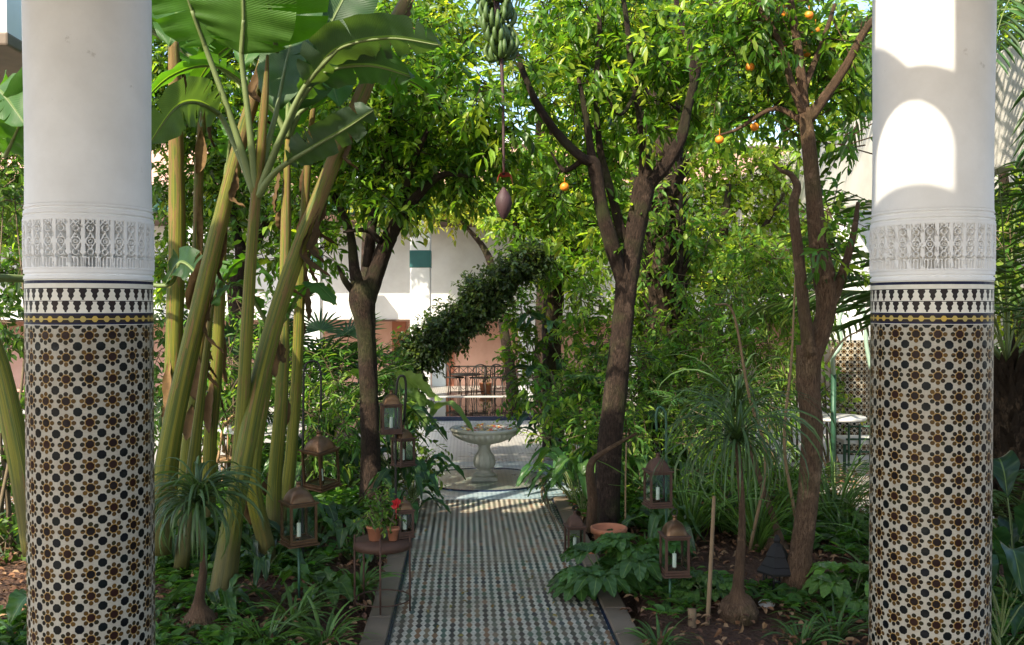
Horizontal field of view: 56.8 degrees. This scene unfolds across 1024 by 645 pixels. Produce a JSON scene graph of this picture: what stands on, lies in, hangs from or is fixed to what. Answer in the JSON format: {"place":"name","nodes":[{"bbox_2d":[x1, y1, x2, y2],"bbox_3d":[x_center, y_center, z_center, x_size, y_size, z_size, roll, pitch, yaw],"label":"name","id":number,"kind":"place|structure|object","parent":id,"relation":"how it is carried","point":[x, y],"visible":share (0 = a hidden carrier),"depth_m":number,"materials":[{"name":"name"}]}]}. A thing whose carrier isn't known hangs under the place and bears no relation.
{"place":"outdoors","nodes":[
{"label":"outdoors","id":0,"kind":"place"},
{"bbox_2d":[0,0,21,83],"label":"wing","id":1,"kind":"structure","parent":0,"point":[10,39],"depth_m":8.29,"materials":[{"name":"paint"}]},
{"bbox_2d":[0,392,341,507],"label":"terrace pavement","id":2,"kind":"structure","parent":0,"point":[266,439],"depth_m":14.24,"materials":[{"name":"stone"}]},
{"bbox_2d":[0,38,351,447],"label":"leafy tree","id":3,"kind":"object","parent":2,"relation":"on","point":[213,180],"visible":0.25,"depth_m":12.41,"materials":[{"name":"green plant"}]},
{"bbox_2d":[153,288,251,464],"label":"leafy shrub","id":4,"kind":"object","parent":2,"relation":"on","point":[160,336],"visible":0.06,"depth_m":10.05,"materials":[{"name":"green plant"}]},
{"bbox_2d":[359,420,598,461],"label":"courtyard floor","id":5,"kind":"structure","parent":0,"point":[513,448],"depth_m":13.55,"materials":[{"name":"grey tile"}]},
{"bbox_2d":[487,243,564,434],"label":"leafy shrub","id":6,"kind":"object","parent":5,"relation":"on","point":[520,408],"visible":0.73,"depth_m":12.47,"materials":[{"name":"green plant"}]},
{"bbox_2d":[503,312,602,439],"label":"broadleaf plant","id":7,"kind":"object","parent":5,"relation":"on","point":[534,315],"visible":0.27,"depth_m":12.21,"materials":[{"name":"green plant"}]},
{"bbox_2d":[473,119,637,450],"bbox_3d":[0.515,-0.567,13.064,2.993,4.685,2.368,0,1,-3],"label":"orange tree","id":8,"kind":"object","parent":5,"relation":"on","point":[573,255],"visible":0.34,"depth_m":12.81,"materials":[{"name":"green plant"}]},
{"bbox_2d":[543,265,649,452],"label":"leafy shrub","id":9,"kind":"object","parent":5,"relation":"on","point":[593,323],"visible":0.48,"depth_m":11.40,"materials":[{"name":"green plant"}]},
{"bbox_2d":[324,461,653,507],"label":"fountain floor","id":10,"kind":"structure","parent":0,"point":[554,491],"depth_m":10.20,"materials":[{"name":"blue tile"}]},
{"bbox_2d":[224,346,419,443],"bbox_3d":[-2.130,1.060,10.681,2.182,1.526,2.262,0,1,-3],"label":"fern palm","id":11,"kind":"object","parent":10,"relation":"on","point":[382,375],"visible":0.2,"depth_m":10.48,"materials":[{"name":"green plant"}]},
{"bbox_2d":[327,388,447,488],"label":"broadleaf plant","id":12,"kind":"object","parent":10,"relation":"on","point":[409,447],"visible":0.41,"depth_m":9.91,"materials":[{"name":"green plant"}]},
{"bbox_2d":[359,447,465,497],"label":"broadleaf plant","id":13,"kind":"object","parent":10,"relation":"on","point":[425,472],"visible":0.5,"depth_m":9.89,"materials":[{"name":"green plant"}]},
{"bbox_2d":[394,370,442,444],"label":"elephant ear plant","id":14,"kind":"object","parent":10,"relation":"on","point":[416,383],"visible":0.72,"depth_m":9.79,"materials":[{"name":"green plant"}]},
{"bbox_2d":[435,423,547,491],"bbox_3d":[-0.320,1.538,10.974,1.500,0.760,1.500,0,1,-3],"label":"fountain","id":15,"kind":"object","parent":10,"relation":"on","point":[484,475],"visible":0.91,"depth_m":10.84,"materials":[{"name":"white stone"}]},
{"bbox_2d":[503,332,606,470],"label":"leafy shrub","id":16,"kind":"object","parent":10,"relation":"on","point":[570,416],"visible":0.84,"depth_m":10.40,"materials":[{"name":"green plant"}]},
{"bbox_2d":[389,499,614,644],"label":"path","id":17,"kind":"structure","parent":0,"point":[469,538],"depth_m":6.87,"materials":[{"name":"tile"}]},
{"bbox_2d":[0,388,1022,644],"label":"ground","id":18,"kind":"structure","parent":0,"point":[730,634],"depth_m":6.49,"materials":[{"name":"soil"}]},
{"bbox_2d":[0,171,25,563],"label":"leafy shrub","id":19,"kind":"object","parent":18,"relation":"on","point":[8,296],"visible":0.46,"depth_m":8.38,"materials":[{"name":"green plant"}]},
{"bbox_2d":[0,68,263,556],"bbox_3d":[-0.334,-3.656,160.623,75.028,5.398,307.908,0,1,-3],"label":"banana plant","id":20,"kind":"object","parent":18,"relation":"on","point":[12,423],"visible":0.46,"depth_m":6.63,"materials":[{"name":"green plant"}]},
{"bbox_2d":[152,18,186,523],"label":"banana plant","id":21,"kind":"object","parent":18,"relation":"on","point":[175,294],"visible":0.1,"depth_m":8.14,"materials":[{"name":"green plant"}]},
{"bbox_2d":[152,11,220,464],"bbox_3d":[-2.802,-0.390,8.543,2.494,4.738,1.768,1,1,32],"label":"banana plant","id":22,"kind":"object","parent":18,"relation":"on","point":[199,166],"visible":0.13,"depth_m":8.36,"materials":[{"name":"green plant"}]},
{"bbox_2d":[155,456,272,641],"bbox_3d":[-1.947,1.389,5.839,0.903,1.089,0.935,0,1,-3],"label":"ponytail palm","id":23,"kind":"object","parent":18,"relation":"on","point":[200,612],"visible":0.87,"depth_m":5.78,"materials":[{"name":"green plant"}]},
{"bbox_2d":[166,574,277,620],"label":"broadleaf plant","id":24,"kind":"object","parent":18,"relation":"on","point":[227,599],"visible":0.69,"depth_m":6.12,"materials":[{"name":"green plant"}]},
{"bbox_2d":[178,253,272,525],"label":"banana plant","id":25,"kind":"object","parent":18,"relation":"on","point":[229,270],"visible":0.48,"depth_m":7.65,"materials":[{"name":"green plant"}]},
{"bbox_2d":[155,0,328,569],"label":"banana plant","id":26,"kind":"object","parent":18,"relation":"on","point":[200,290],"visible":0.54,"depth_m":6.85,"materials":[{"name":"green plant"}]},
{"bbox_2d":[202,119,284,532],"bbox_3d":[-2.292,0.187,8.058,0.572,3.686,0.724,1,1,31],"label":"banana plant","id":27,"kind":"object","parent":18,"relation":"on","point":[213,398],"visible":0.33,"depth_m":7.96,"materials":[{"name":"green plant"}]},
{"bbox_2d":[183,288,305,481],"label":"leafy shrub","id":28,"kind":"object","parent":18,"relation":"on","point":[236,340],"visible":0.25,"depth_m":9.58,"materials":[{"name":"green plant"}]},
{"bbox_2d":[215,601,322,644],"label":"grass tuft","id":29,"kind":"object","parent":18,"relation":"on","point":[259,635],"visible":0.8,"depth_m":5.62,"materials":[{"name":"green plant"}]},
{"bbox_2d":[240,531,305,585],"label":"broadleaf plant","id":30,"kind":"object","parent":18,"relation":"on","point":[262,564],"visible":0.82,"depth_m":6.89,"materials":[{"name":"green plant"}]},
{"bbox_2d":[211,279,336,562],"bbox_3d":[-1.762,0.832,7.097,0.903,2.316,0.358,0,1,-9],"label":"banana plant","id":31,"kind":"object","parent":18,"relation":"on","point":[265,540],"visible":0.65,"depth_m":7.08,"materials":[{"name":"green plant"}]},
{"bbox_2d":[240,582,348,629],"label":"grass tuft","id":32,"kind":"object","parent":18,"relation":"on","point":[317,604],"visible":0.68,"depth_m":6.08,"materials":[{"name":"green plant"}]},
{"bbox_2d":[151,0,442,587],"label":"banana plant","id":33,"kind":"object","parent":18,"relation":"on","point":[342,43],"visible":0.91,"depth_m":6.38,"materials":[{"name":"green plant"}]},
{"bbox_2d":[298,548,299,607],"bbox_3d":[-1.418,1.711,6.304,0.017,0.470,0.017,0,1,-25],"label":"lantern pole","id":34,"kind":"object","parent":18,"relation":"on","point":[298,575],"visible":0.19,"depth_m":6.30,"materials":[{"name":"green metal"}]},
{"bbox_2d":[278,475,319,548],"bbox_3d":[-1.418,1.243,6.296,0.213,0.462,0.213,-1,1,-34],"label":"lantern","id":35,"kind":"object","parent":34,"relation":"on","point":[298,496],"visible":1,"depth_m":6.26,"materials":[{"name":"orange metal"}]},
{"bbox_2d":[152,52,460,541],"bbox_3d":[-1.752,-0.096,7.825,2.308,4.147,1.568,0,1,25],"label":"banana plant","id":36,"kind":"object","parent":18,"relation":"on","point":[339,97],"visible":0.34,"depth_m":7.64,"materials":[{"name":"green plant"}]},
{"bbox_2d":[301,360,321,557],"bbox_3d":[-1.565,1.193,7.403,0.163,1.798,0.046,0,1,-3],"label":"lantern pole","id":37,"kind":"object","parent":18,"relation":"on","point":[303,406],"visible":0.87,"depth_m":7.39,"materials":[{"name":"metal"}]},
{"bbox_2d":[299,425,342,492],"bbox_3d":[-1.473,1.025,7.265,0.230,0.488,0.230,4,10,35],"label":"lantern","id":38,"kind":"object","parent":37,"relation":"hanging from","point":[319,445],"visible":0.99,"depth_m":7.22,"materials":[{"name":"orange metal"}]},
{"bbox_2d":[269,330,360,489],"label":"leafy shrub","id":39,"kind":"object","parent":18,"relation":"on","point":[309,422],"visible":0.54,"depth_m":9.64,"materials":[{"name":"green plant"}]},
{"bbox_2d":[272,564,361,604],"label":"broadleaf plant","id":40,"kind":"object","parent":18,"relation":"on","point":[342,584],"visible":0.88,"depth_m":6.42,"materials":[{"name":"green plant"}]},
{"bbox_2d":[254,308,389,441],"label":"fan palm","id":41,"kind":"object","parent":18,"relation":"on","point":[319,325],"visible":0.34,"depth_m":11.66,"materials":[{"name":"green plant"}]},
{"bbox_2d":[269,594,379,644],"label":"grass tuft","id":42,"kind":"object","parent":18,"relation":"on","point":[317,638],"visible":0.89,"depth_m":5.65,"materials":[{"name":"green plant"}]},
{"bbox_2d":[186,29,481,547],"bbox_3d":[-1.561,-0.262,8.127,2.256,4.481,1.537,0,1,-23],"label":"banana plant","id":43,"kind":"object","parent":18,"relation":"on","point":[291,449],"visible":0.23,"depth_m":7.97,"materials":[{"name":"green plant"}]},
{"bbox_2d":[308,516,387,562],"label":"broadleaf plant","id":44,"kind":"object","parent":18,"relation":"on","point":[340,533],"visible":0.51,"depth_m":7.54,"materials":[{"name":"green plant"}]},
{"bbox_2d":[207,0,519,607],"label":"banana plant","id":45,"kind":"object","parent":18,"relation":"on","point":[499,35],"visible":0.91,"depth_m":6.82,"materials":[{"name":"plant"}]},
{"bbox_2d":[359,498,419,644],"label":"kerb","id":46,"kind":"structure","parent":18,"relation":"on","point":[377,623],"depth_m":6.34,"materials":[{"name":"stone"}]},
{"bbox_2d":[353,527,411,615],"bbox_3d":[-0.855,1.651,6.269,0.390,0.530,0.392,0,1,-3],"label":"plant stand","id":47,"kind":"object","parent":46,"relation":"on","point":[363,544],"visible":0.88,"depth_m":6.18,"materials":[{"name":"metal"}]},
{"bbox_2d":[353,482,397,540],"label":"potted plant","id":48,"kind":"object","parent":47,"relation":"on","point":[375,526],"visible":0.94,"depth_m":6.22,"materials":[{"name":"green plant"}]},
{"bbox_2d":[239,0,566,516],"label":"orange tree","id":49,"kind":"object","parent":18,"relation":"on","point":[379,153],"visible":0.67,"depth_m":8.89,"materials":[{"name":"green plant"}]},
{"bbox_2d":[359,325,452,492],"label":"leafy shrub","id":50,"kind":"object","parent":18,"relation":"on","point":[424,450],"visible":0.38,"depth_m":10.77,"materials":[{"name":"green plant"}]},
{"bbox_2d":[324,0,489,404],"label":"leafy tree","id":51,"kind":"object","parent":18,"relation":"on","point":[443,7],"visible":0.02,"depth_m":18.50,"materials":[{"name":"green plant"}]},
{"bbox_2d":[363,467,450,523],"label":"broadleaf plant","id":52,"kind":"object","parent":18,"relation":"on","point":[386,478],"visible":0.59,"depth_m":8.83,"materials":[{"name":"green plant"}]},
{"bbox_2d":[0,136,830,397],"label":"courtyard house","id":53,"kind":"structure","parent":18,"relation":"on","point":[415,281],"depth_m":22.54,"materials":[{"name":"paint"}]},
{"bbox_2d":[338,177,518,409],"bbox_3d":[-1.219,-0.806,18.357,4.303,5.210,2.081,0,1,20],"label":"leafy tree","id":54,"kind":"object","parent":18,"relation":"on","point":[482,246],"visible":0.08,"depth_m":17.96,"materials":[{"name":"green plant"}]},
{"bbox_2d":[378,236,562,441],"bbox_3d":[-0.551,0.294,11.905,2.370,2.738,0.991,0,1,-3],"label":"vine clad trunk","id":55,"kind":"object","parent":18,"relation":"on","point":[437,339],"visible":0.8,"depth_m":11.76,"materials":[{"name":"green plant"}]},
{"bbox_2d":[426,396,532,420],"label":"reflecting pool","id":56,"kind":"structure","parent":18,"relation":"on","point":[479,408],"depth_m":18.02,"materials":[{"name":"blue ceramic"}]},
{"bbox_2d":[0,430,1023,644],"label":"ground cover","id":57,"kind":"object","parent":18,"relation":"on","point":[338,496],"visible":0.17,"depth_m":6.61,"materials":[{"name":"green plant"}]},
{"bbox_2d":[0,469,1023,644],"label":"leaf litter","id":58,"kind":"object","parent":18,"relation":"on","point":[659,642],"visible":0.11,"depth_m":6.28,"materials":[{"name":"plant"}]},
{"bbox_2d":[409,0,631,405],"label":"palm tree","id":59,"kind":"object","parent":18,"relation":"on","point":[538,300],"visible":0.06,"depth_m":18.82,"materials":[{"name":"green plant"}]},
{"bbox_2d":[526,443,641,515],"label":"broadleaf plant","id":60,"kind":"object","parent":18,"relation":"on","point":[561,459],"visible":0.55,"depth_m":9.04,"materials":[{"name":"green plant"}]},
{"bbox_2d":[553,497,641,644],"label":"kerb","id":61,"kind":"structure","parent":18,"relation":"on","point":[618,619],"depth_m":6.25,"materials":[{"name":"stone"}]},
{"bbox_2d":[547,540,671,601],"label":"philodendron","id":62,"kind":"object","parent":18,"relation":"on","point":[626,576],"visible":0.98,"depth_m":6.44,"materials":[{"name":"green plant"}]},
{"bbox_2d":[586,432,636,532],"bbox_3d":[0.775,1.347,7.902,0.509,0.893,0.229,1,1,44],"label":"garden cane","id":63,"kind":"object","parent":18,"relation":"on","point":[591,516],"visible":0.92,"depth_m":7.92,"materials":[{"name":"plant"}]},
{"bbox_2d":[560,364,677,505],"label":"leafy shrub","id":64,"kind":"object","parent":18,"relation":"on","point":[645,447],"visible":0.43,"depth_m":9.66,"materials":[{"name":"green plant"}]},
{"bbox_2d":[496,0,765,540],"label":"orange tree","id":65,"kind":"object","parent":18,"relation":"on","point":[633,49],"visible":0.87,"depth_m":8.37,"materials":[{"name":"green plant"}]},
{"bbox_2d":[593,532,695,569],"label":"philodendron","id":66,"kind":"object","parent":18,"relation":"on","point":[620,541],"visible":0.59,"depth_m":6.98,"materials":[{"name":"green plant"}]},
{"bbox_2d":[655,406,667,522],"bbox_3d":[1.120,1.316,7.109,0.099,1.382,0.039,0,1,15],"label":"lantern pole","id":67,"kind":"object","parent":18,"relation":"on","point":[656,424],"visible":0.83,"depth_m":7.09,"materials":[{"name":"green metal"}]},
{"bbox_2d":[641,447,673,508],"bbox_3d":[1.093,1.155,7.096,0.196,0.445,0.196,0,1,-10],"label":"lantern","id":68,"kind":"object","parent":67,"relation":"hanging from","point":[657,502],"visible":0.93,"depth_m":7.03,"materials":[{"name":"metal"}]},
{"bbox_2d":[669,578,670,606],"bbox_3d":[1.059,1.818,6.351,0.017,0.253,0.017,0,1,-25],"label":"lantern pole","id":69,"kind":"object","parent":18,"relation":"on","point":[670,590],"visible":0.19,"depth_m":6.34,"materials":[{"name":"green metal"}]},
{"bbox_2d":[658,508,691,578],"bbox_3d":[1.089,1.467,6.346,0.190,0.445,0.190,0,1,-6],"label":"lantern","id":70,"kind":"object","parent":69,"relation":"on","point":[673,529],"visible":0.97,"depth_m":6.28,"materials":[{"name":"metal"}]},
{"bbox_2d":[590,142,753,388],"bbox_3d":[2.006,-0.155,12.104,2.033,3.929,3.227,1,1,31],"label":"leafy shrub","id":71,"kind":"object","parent":18,"relation":"on","point":[702,260],"visible":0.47,"depth_m":11.27,"materials":[{"name":"green plant"}]},
{"bbox_2d":[618,497,728,557],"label":"broadleaf plant","id":72,"kind":"object","parent":18,"relation":"on","point":[652,526],"visible":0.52,"depth_m":7.87,"materials":[{"name":"green plant"}]},
{"bbox_2d":[588,280,770,458],"bbox_3d":[2.006,0.678,10.630,2.022,2.316,1.965,-1,1,-44],"label":"leafy shrub","id":73,"kind":"object","parent":18,"relation":"on","point":[695,351],"visible":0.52,"depth_m":10.44,"materials":[{"name":"green plant"}]},
{"bbox_2d":[533,0,825,460],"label":"palm tree","id":74,"kind":"object","parent":18,"relation":"on","point":[656,295],"visible":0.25,"depth_m":11.32,"materials":[{"name":"green plant"}]},
{"bbox_2d":[597,434,793,542],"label":"reed clump","id":75,"kind":"object","parent":18,"relation":"on","point":[694,501],"visible":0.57,"depth_m":8.07,"materials":[{"name":"green plant"}]},
{"bbox_2d":[524,0,871,420],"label":"leafy tree","id":76,"kind":"object","parent":18,"relation":"on","point":[751,113],"visible":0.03,"depth_m":16.44,"materials":[{"name":"green plant"}]},
{"bbox_2d":[664,571,732,604],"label":"philodendron","id":77,"kind":"object","parent":18,"relation":"on","point":[722,589],"visible":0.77,"depth_m":6.33,"materials":[{"name":"green plant"}]},
{"bbox_2d":[638,405,783,536],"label":"leafy shrub","id":78,"kind":"object","parent":18,"relation":"on","point":[690,446],"visible":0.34,"depth_m":8.63,"materials":[{"name":"green plant"}]},
{"bbox_2d":[624,343,800,460],"bbox_3d":[2.002,1.022,10.419,2.261,1.611,2.118,0,1,27],"label":"fern palm","id":79,"kind":"object","parent":18,"relation":"on","point":[663,394],"visible":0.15,"depth_m":10.10,"materials":[{"name":"green plant"}]},
{"bbox_2d":[630,353,839,555],"bbox_3d":[1.914,1.082,7.968,1.736,1.632,1.454,0,1,-17],"label":"ponytail palm","id":80,"kind":"object","parent":18,"relation":"on","point":[739,391],"visible":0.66,"depth_m":7.86,"materials":[{"name":"green plant"}]},
{"bbox_2d":[650,387,834,625],"bbox_3d":[1.482,1.164,6.213,1.201,1.526,1.173,0,1,16],"label":"ponytail palm","id":81,"kind":"object","parent":18,"relation":"on","point":[738,601],"visible":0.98,"depth_m":6.09,"materials":[{"name":"green plant"}]},
{"bbox_2d":[689,261,812,448],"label":"leafy shrub","id":82,"kind":"object","parent":18,"relation":"on","point":[777,352],"visible":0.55,"depth_m":10.36,"materials":[{"name":"green plant"}]},
{"bbox_2d":[648,0,871,608],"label":"orange tree","id":83,"kind":"object","parent":18,"relation":"on","point":[772,59],"visible":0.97,"depth_m":6.61,"materials":[{"name":"green plant"}]},
{"bbox_2d":[654,448,868,551],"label":"reed clump","id":84,"kind":"object","parent":18,"relation":"on","point":[760,537],"visible":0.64,"depth_m":7.76,"materials":[{"name":"green plant"}]},
{"bbox_2d":[757,535,790,594],"bbox_3d":[1.864,1.690,6.660,0.290,0.400,0.251,0,1,-3],"label":"pagoda lantern","id":85,"kind":"object","parent":18,"relation":"on","point":[774,563],"visible":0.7,"depth_m":6.60,"materials":[{"name":"black metal"}]},
{"bbox_2d":[729,387,836,525],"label":"leafy shrub","id":86,"kind":"object","parent":18,"relation":"on","point":[787,449],"visible":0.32,"depth_m":8.83,"materials":[{"name":"green plant"}]},
{"bbox_2d":[753,610,850,644],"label":"grass tuft","id":87,"kind":"object","parent":18,"relation":"on","point":[804,634],"visible":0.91,"depth_m":5.62,"materials":[{"name":"green plant"}]},
{"bbox_2d":[759,428,868,525],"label":"reed clump","id":88,"kind":"object","parent":18,"relation":"on","point":[850,494],"visible":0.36,"depth_m":8.55,"materials":[{"name":"green plant"}]},
{"bbox_2d":[770,591,868,644],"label":"grass tuft","id":89,"kind":"object","parent":18,"relation":"on","point":[840,626],"visible":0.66,"depth_m":5.80,"materials":[{"name":"green plant"}]},
{"bbox_2d":[801,561,868,615],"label":"philodendron","id":90,"kind":"object","parent":18,"relation":"on","point":[829,583],"visible":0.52,"depth_m":6.28,"materials":[{"name":"green plant"}]},
{"bbox_2d":[830,294,869,483],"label":"garden arch","id":91,"kind":"structure","parent":18,"relation":"on","point":[833,405],"depth_m":10.53,"materials":[{"name":"green metal"}]},
{"bbox_2d":[689,40,1023,389],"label":"side gallery","id":92,"kind":"object","parent":18,"relation":"on","point":[1008,91],"visible":0.04,"depth_m":9.34,"materials":[{"name":"paint"}]},
{"bbox_2d":[736,161,1023,518],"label":"palm tree","id":93,"kind":"object","parent":18,"relation":"on","point":[1008,414],"visible":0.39,"depth_m":7.47,"materials":[{"name":"green plant"}]},
{"bbox_2d":[991,540,1023,644],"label":"broadleaf plant","id":94,"kind":"object","parent":18,"relation":"on","point":[1012,560],"visible":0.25,"depth_m":5.25,"materials":[{"name":"green plant"}]},
{"bbox_2d":[992,450,1023,600],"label":"broadleaf plant","id":95,"kind":"object","parent":18,"relation":"on","point":[1008,532],"visible":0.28,"depth_m":6.40,"materials":[{"name":"green plant"}]},
{"bbox_2d":[152,0,1023,140],"label":"sky","id":96,"kind":"structure","parent":0,"point":[861,6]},
{"bbox_2d":[627,390,993,517],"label":"side pavement","id":97,"kind":"structure","parent":0,"point":[852,457],"depth_m":12.59,"materials":[{"name":"stone"}]},
{"bbox_2d":[628,79,871,429],"bbox_3d":[3.598,-1.075,14.580,4.496,5.690,2.705,0,1,-3],"label":"leafy tree","id":98,"kind":"object","parent":97,"relation":"on","point":[767,180],"visible":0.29,"depth_m":14.13,"materials":[{"name":"green plant"}]},
{"bbox_2d":[712,191,869,461],"bbox_3d":[3.324,0.184,11.125,1.788,3.278,1.986,0,1,-21],"label":"leafy shrub","id":99,"kind":"object","parent":97,"relation":"on","point":[765,256],"visible":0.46,"depth_m":11.21,"materials":[{"name":"green plant"}]},
{"bbox_2d":[786,315,869,477],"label":"leafy shrub","id":100,"kind":"object","parent":97,"relation":"on","point":[825,392],"visible":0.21,"depth_m":11.45,"materials":[{"name":"green plant"}]},
{"bbox_2d":[829,210,870,454],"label":"tiled column","id":101,"kind":"structure","parent":97,"relation":"on","point":[850,357],"depth_m":12.77,"materials":[{"name":"tile"}]},
{"bbox_2d":[780,0,1023,280],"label":"palm tree","id":102,"kind":"object","parent":97,"relation":"on","point":[1018,6],"visible":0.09,"depth_m":8.28,"materials":[{"name":"green plant"}]},
{"bbox_2d":[794,0,1023,340],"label":"leafy tree","id":103,"kind":"object","parent":97,"relation":"on","point":[836,121],"visible":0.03,"depth_m":12.69,"materials":[{"name":"green plant"}]},
{"bbox_2d":[994,164,1023,339],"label":"leafy shrub","id":104,"kind":"object","parent":97,"relation":"on","point":[1018,244],"visible":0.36,"depth_m":7.99,"materials":[{"name":"green plant"}]},
{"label":"gallery floor","id":105,"kind":"structure","parent":0,"visible":0},
{"bbox_2d":[21,0,155,644],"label":"tiled column","id":106,"kind":"structure","parent":105,"relation":"on","point":[88,255],"depth_m":4.03,"materials":[{"name":"tile"}]},
{"bbox_2d":[868,0,996,644],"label":"tiled column","id":107,"kind":"structure","parent":105,"relation":"on","point":[932,255],"depth_m":4.22,"materials":[{"name":"tile"}]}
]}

